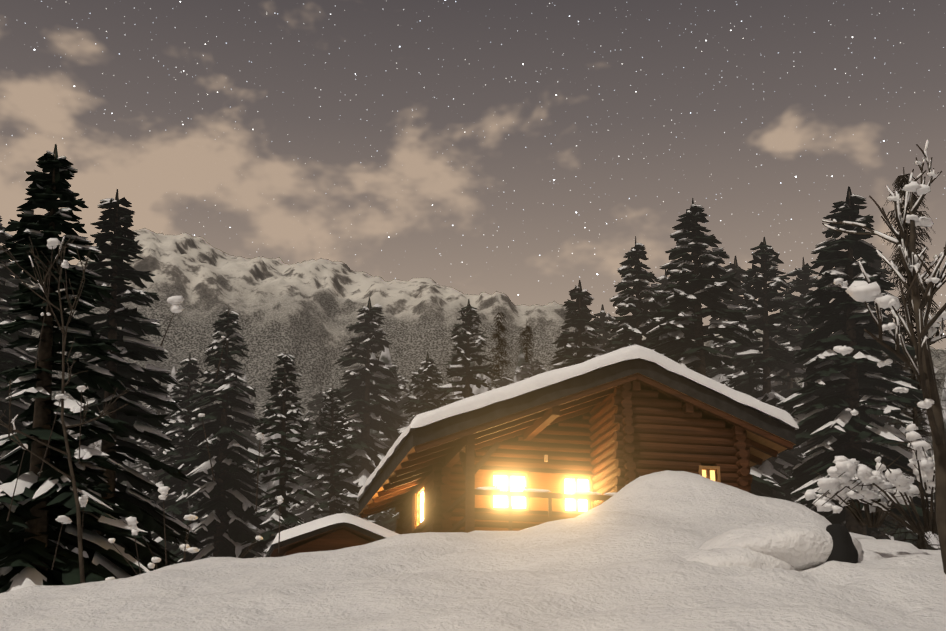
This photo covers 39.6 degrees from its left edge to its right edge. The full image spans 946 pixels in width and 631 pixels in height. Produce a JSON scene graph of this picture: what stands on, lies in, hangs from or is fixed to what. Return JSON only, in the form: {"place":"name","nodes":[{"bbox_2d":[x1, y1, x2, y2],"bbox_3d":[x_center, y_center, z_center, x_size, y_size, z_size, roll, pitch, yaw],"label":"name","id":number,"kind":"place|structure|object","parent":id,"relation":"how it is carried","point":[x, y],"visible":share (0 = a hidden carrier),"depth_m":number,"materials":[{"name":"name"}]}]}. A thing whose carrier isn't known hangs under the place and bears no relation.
{"place":"outdoors","nodes":[
{"label":"outdoors","id":0,"kind":"place"},
{"bbox_2d":[0,470,945,630],"bbox_3d":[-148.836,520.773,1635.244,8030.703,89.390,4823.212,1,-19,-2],"label":"snow ground","id":1,"kind":"structure","parent":0,"point":[616,562],"depth_m":12.83,"materials":[{"name":"white snow"}]},
{"bbox_2d":[0,216,37,483],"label":"spruce","id":2,"kind":"object","parent":1,"relation":"on","point":[10,358],"visible":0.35,"depth_m":39.32,"materials":[{"name":"green plant"}]},
{"bbox_2d":[0,273,39,504],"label":"spruce","id":3,"kind":"object","parent":1,"relation":"on","point":[26,349],"visible":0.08,"depth_m":45.68,"materials":[{"name":"green plant"}]},
{"bbox_2d":[0,236,132,583],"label":"bare sapling","id":4,"kind":"object","parent":1,"relation":"on","point":[72,478],"visible":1,"depth_m":21.07,"materials":[{"name":"brown wood"}]},
{"bbox_2d":[0,144,150,592],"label":"spruce","id":5,"kind":"object","parent":1,"relation":"on","point":[29,535],"visible":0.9,"depth_m":33.12,"materials":[{"name":"green plant"}]},
{"bbox_2d":[50,189,202,570],"bbox_3d":[-10.146,3.489,36.288,5.577,15.485,5.618,2,-19,-6],"label":"spruce","id":6,"kind":"object","parent":1,"relation":"on","point":[132,343],"visible":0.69,"depth_m":36.84,"materials":[{"name":"green plant"}]},
{"bbox_2d":[7,238,283,573],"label":"stems","id":7,"kind":"object","parent":1,"relation":"on","point":[174,301],"visible":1,"depth_m":21.21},
{"bbox_2d":[132,381,205,546],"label":"spruce","id":8,"kind":"object","parent":1,"relation":"on","point":[152,475],"visible":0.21,"depth_m":60.26,"materials":[{"name":"green plant"}]},
{"bbox_2d":[144,352,216,562],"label":"spruce","id":9,"kind":"object","parent":1,"relation":"on","point":[177,508],"visible":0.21,"depth_m":43.04,"materials":[{"name":"green plant"}]},
{"bbox_2d":[105,514,262,579],"bbox_3d":[-6.640,6.011,28.817,3.499,3.260,2.127,-8,-20,21],"label":"snowy shrub","id":10,"kind":"object","parent":1,"relation":"on","point":[185,547],"visible":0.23,"depth_m":29.02,"materials":[{"name":"white snow"}]},
{"bbox_2d":[170,307,276,564],"bbox_3d":[-7.570,5.757,40.648,4.942,13.314,4.704,-13,-23,34],"label":"spruce","id":11,"kind":"object","parent":1,"relation":"on","point":[224,525],"visible":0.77,"depth_m":41.10,"materials":[{"name":"green plant"}]},
{"bbox_2d":[202,399,265,554],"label":"spruce","id":12,"kind":"object","parent":1,"relation":"on","point":[250,435],"visible":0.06,"depth_m":75.88,"materials":[{"name":"green plant"}]},
{"bbox_2d":[240,351,315,552],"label":"spruce","id":13,"kind":"object","parent":1,"relation":"on","point":[277,410],"visible":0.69,"depth_m":40.21,"materials":[{"name":"green plant"}]},
{"bbox_2d":[275,387,341,525],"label":"spruce","id":14,"kind":"object","parent":1,"relation":"on","point":[306,516],"visible":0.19,"depth_m":70.60,"materials":[{"name":"green plant"}]},
{"bbox_2d":[265,513,397,556],"bbox_3d":[-2.700,4.923,25.798,2.700,1.775,2.320,4,-20,-12],"label":"hut","id":15,"kind":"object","parent":1,"relation":"on","point":[336,531],"depth_m":25.02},
{"bbox_2d":[302,384,375,522],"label":"spruce","id":16,"kind":"object","parent":1,"relation":"on","point":[334,503],"visible":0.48,"depth_m":44.37,"materials":[{"name":"green plant"}]},
{"bbox_2d":[310,297,408,531],"bbox_3d":[-4.242,7.281,52.177,5.907,16.946,6.493,5,-20,-15],"label":"spruce","id":17,"kind":"object","parent":1,"relation":"on","point":[359,397],"visible":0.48,"depth_m":53.50,"materials":[{"name":"green plant"}]},
{"bbox_2d":[370,364,412,525],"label":"fir tree","id":18,"kind":"object","parent":1,"relation":"on","point":[387,441],"visible":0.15,"depth_m":71.92,"materials":[{"name":"green plant"}]},
{"bbox_2d":[382,352,446,530],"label":"spruce","id":19,"kind":"object","parent":1,"relation":"on","point":[427,376],"visible":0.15,"depth_m":51.31,"materials":[{"name":"green plant"}]},
{"bbox_2d":[436,299,499,406],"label":"fir tree","id":20,"kind":"object","parent":1,"relation":"on","point":[466,352],"visible":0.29,"depth_m":49.85,"materials":[{"name":"green plant"}]},
{"bbox_2d":[20,334,945,557],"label":"forest","id":21,"kind":"object","parent":1,"relation":"on","point":[385,357],"visible":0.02,"depth_m":78.51,"materials":[{"name":"plant"}]},
{"bbox_2d":[485,312,511,386],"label":"fir tree","id":22,"kind":"object","parent":1,"relation":"on","point":[498,348],"visible":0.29,"depth_m":88.93,"materials":[{"name":"green plant"}]},
{"bbox_2d":[487,366,512,390],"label":"spruce","id":23,"kind":"object","parent":1,"relation":"on","point":[502,380],"visible":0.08,"depth_m":77.55,"materials":[{"name":"green plant"}]},
{"bbox_2d":[513,319,535,380],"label":"fir tree","id":24,"kind":"object","parent":1,"relation":"on","point":[530,337],"visible":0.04,"depth_m":94.44,"materials":[{"name":"green plant"}]},
{"bbox_2d":[515,356,545,380],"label":"fir tree","id":25,"kind":"object","parent":1,"relation":"on","point":[538,370],"visible":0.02,"depth_m":77.76,"materials":[{"name":"green plant"}]},
{"bbox_2d":[358,358,795,533],"bbox_3d":[1.929,4.390,29.225,8.000,5.126,7.290,4,-20,-12],"label":"log cabin","id":26,"kind":"object","parent":1,"relation":"on","point":[573,447],"visible":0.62,"depth_m":26.96,"materials":[{"name":"brown wood"}]},
{"bbox_2d":[357,345,798,500],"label":"roof snow","id":27,"kind":"structure","parent":26,"relation":"on","point":[506,392],"depth_m":26.73,"materials":[{"name":"white snow"}]},
{"bbox_2d":[548,280,605,369],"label":"fir tree","id":28,"kind":"object","parent":1,"relation":"on","point":[580,318],"visible":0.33,"depth_m":48.22,"materials":[{"name":"green plant"}]},
{"bbox_2d":[588,305,616,353],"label":"fir tree","id":29,"kind":"object","parent":1,"relation":"on","point":[604,316],"visible":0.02,"depth_m":60.99,"materials":[{"name":"green plant"}]},
{"bbox_2d":[602,236,679,360],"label":"spruce","id":30,"kind":"object","parent":1,"relation":"on","point":[637,325],"visible":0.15,"depth_m":46.51,"materials":[{"name":"green plant"}]},
{"bbox_2d":[649,269,686,359],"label":"fir tree","id":31,"kind":"object","parent":1,"relation":"on","point":[663,280],"visible":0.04,"depth_m":59.62,"materials":[{"name":"green plant"}]},
{"bbox_2d":[646,199,783,498],"bbox_3d":[7.558,3.923,42.025,7.376,16.790,7.963,-9,-22,29],"label":"spruce","id":32,"kind":"object","parent":1,"relation":"on","point":[679,328],"visible":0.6,"depth_m":43.17,"materials":[{"name":"green plant"}]},
{"bbox_2d":[706,256,762,398],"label":"fir tree","id":33,"kind":"object","parent":1,"relation":"on","point":[711,371],"visible":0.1,"depth_m":54.80,"materials":[{"name":"green plant"}]},
{"bbox_2d":[718,304,761,390],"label":"fir tree","id":34,"kind":"object","parent":1,"relation":"on","point":[753,371],"depth_m":62.76,"materials":[{"name":"plant"}]},
{"bbox_2d":[722,237,809,505],"bbox_3d":[10.072,5.113,46.001,4.903,16.988,5.698,6,-20,-17],"label":"spruce","id":35,"kind":"object","parent":1,"relation":"on","point":[771,357],"visible":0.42,"depth_m":47.38,"materials":[{"name":"green plant"}]},
{"bbox_2d":[760,288,806,470],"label":"spruce","id":36,"kind":"object","parent":1,"relation":"on","point":[787,388],"visible":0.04,"depth_m":57.80,"materials":[{"name":"green plant"}]},
{"bbox_2d":[776,329,804,458],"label":"fir tree","id":37,"kind":"object","parent":1,"relation":"on","point":[795,379],"depth_m":72.85,"materials":[{"name":"green plant"}]},
{"bbox_2d":[681,520,914,569],"bbox_3d":[3.335,2.807,13.818,2.613,1.266,2.747,12,-22,-30],"label":"boulder","id":38,"kind":"object","parent":1,"relation":"on","point":[791,545],"visible":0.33,"depth_m":13.30,"materials":[{"name":"white"}]},
{"bbox_2d":[774,257,881,534],"bbox_3d":[13.119,6.158,50.889,5.048,18.216,6.063,-10,-21,27],"label":"spruce","id":39,"kind":"object","parent":1,"relation":"on","point":[804,284],"visible":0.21,"depth_m":52.70,"materials":[{"name":"green plant"}]},
{"bbox_2d":[776,186,937,538],"bbox_3d":[11.181,3.517,40.963,7.360,16.707,7.437,-10,-21,26],"label":"spruce","id":40,"kind":"object","parent":1,"relation":"on","point":[863,373],"visible":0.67,"depth_m":41.48,"materials":[{"name":"green plant"}]},
{"bbox_2d":[805,457,924,527],"bbox_3d":[4.805,2.185,16.172,1.375,0.863,1.126,-2,-19,6],"label":"snowy bush","id":41,"kind":"object","parent":1,"relation":"on","point":[829,487],"visible":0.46,"depth_m":16.01,"materials":[{"name":"white snow"}]},
{"bbox_2d":[822,424,937,534],"bbox_3d":[4.959,1.797,14.441,2.153,1.201,1.499,1,-19,-2],"label":"snowy bush","id":42,"kind":"object","parent":1,"relation":"on","point":[921,464],"visible":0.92,"depth_m":14.30,"materials":[{"name":"white snow"}]},
{"bbox_2d":[822,139,945,573],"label":"bare tree","id":43,"kind":"object","parent":1,"relation":"on","point":[923,370],"visible":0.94,"depth_m":13.33,"materials":[{"name":"brown wood"}]},
{"bbox_2d":[833,181,937,415],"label":"snow clumps","id":44,"kind":"object","parent":43,"relation":"attached to","point":[861,291],"visible":0.96,"depth_m":13.47,"materials":[{"name":"white snow"}]},
{"bbox_2d":[842,243,933,549],"bbox_3d":[15.413,6.051,53.086,7.466,19.331,7.374,16,-25,-38],"label":"spruce","id":45,"kind":"object","parent":1,"relation":"on","point":[881,418],"visible":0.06,"depth_m":52.97,"materials":[{"name":"green plant"}]},
{"bbox_2d":[869,167,945,549],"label":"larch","id":46,"kind":"object","parent":1,"relation":"on","point":[921,542],"visible":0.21,"depth_m":49.46,"materials":[{"name":"plant"}]},
{"bbox_2d":[0,0,945,349],"label":"sky","id":47,"kind":"structure","parent":0,"point":[520,150],"materials":[{"name":"grey"}]},
{"bbox_2d":[8,228,945,434],"bbox_3d":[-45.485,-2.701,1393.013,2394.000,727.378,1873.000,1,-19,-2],"label":"mountain","id":48,"kind":"structure","parent":0,"point":[304,314],"depth_m":1695.44,"materials":[{"name":"white snow"}]}
]}

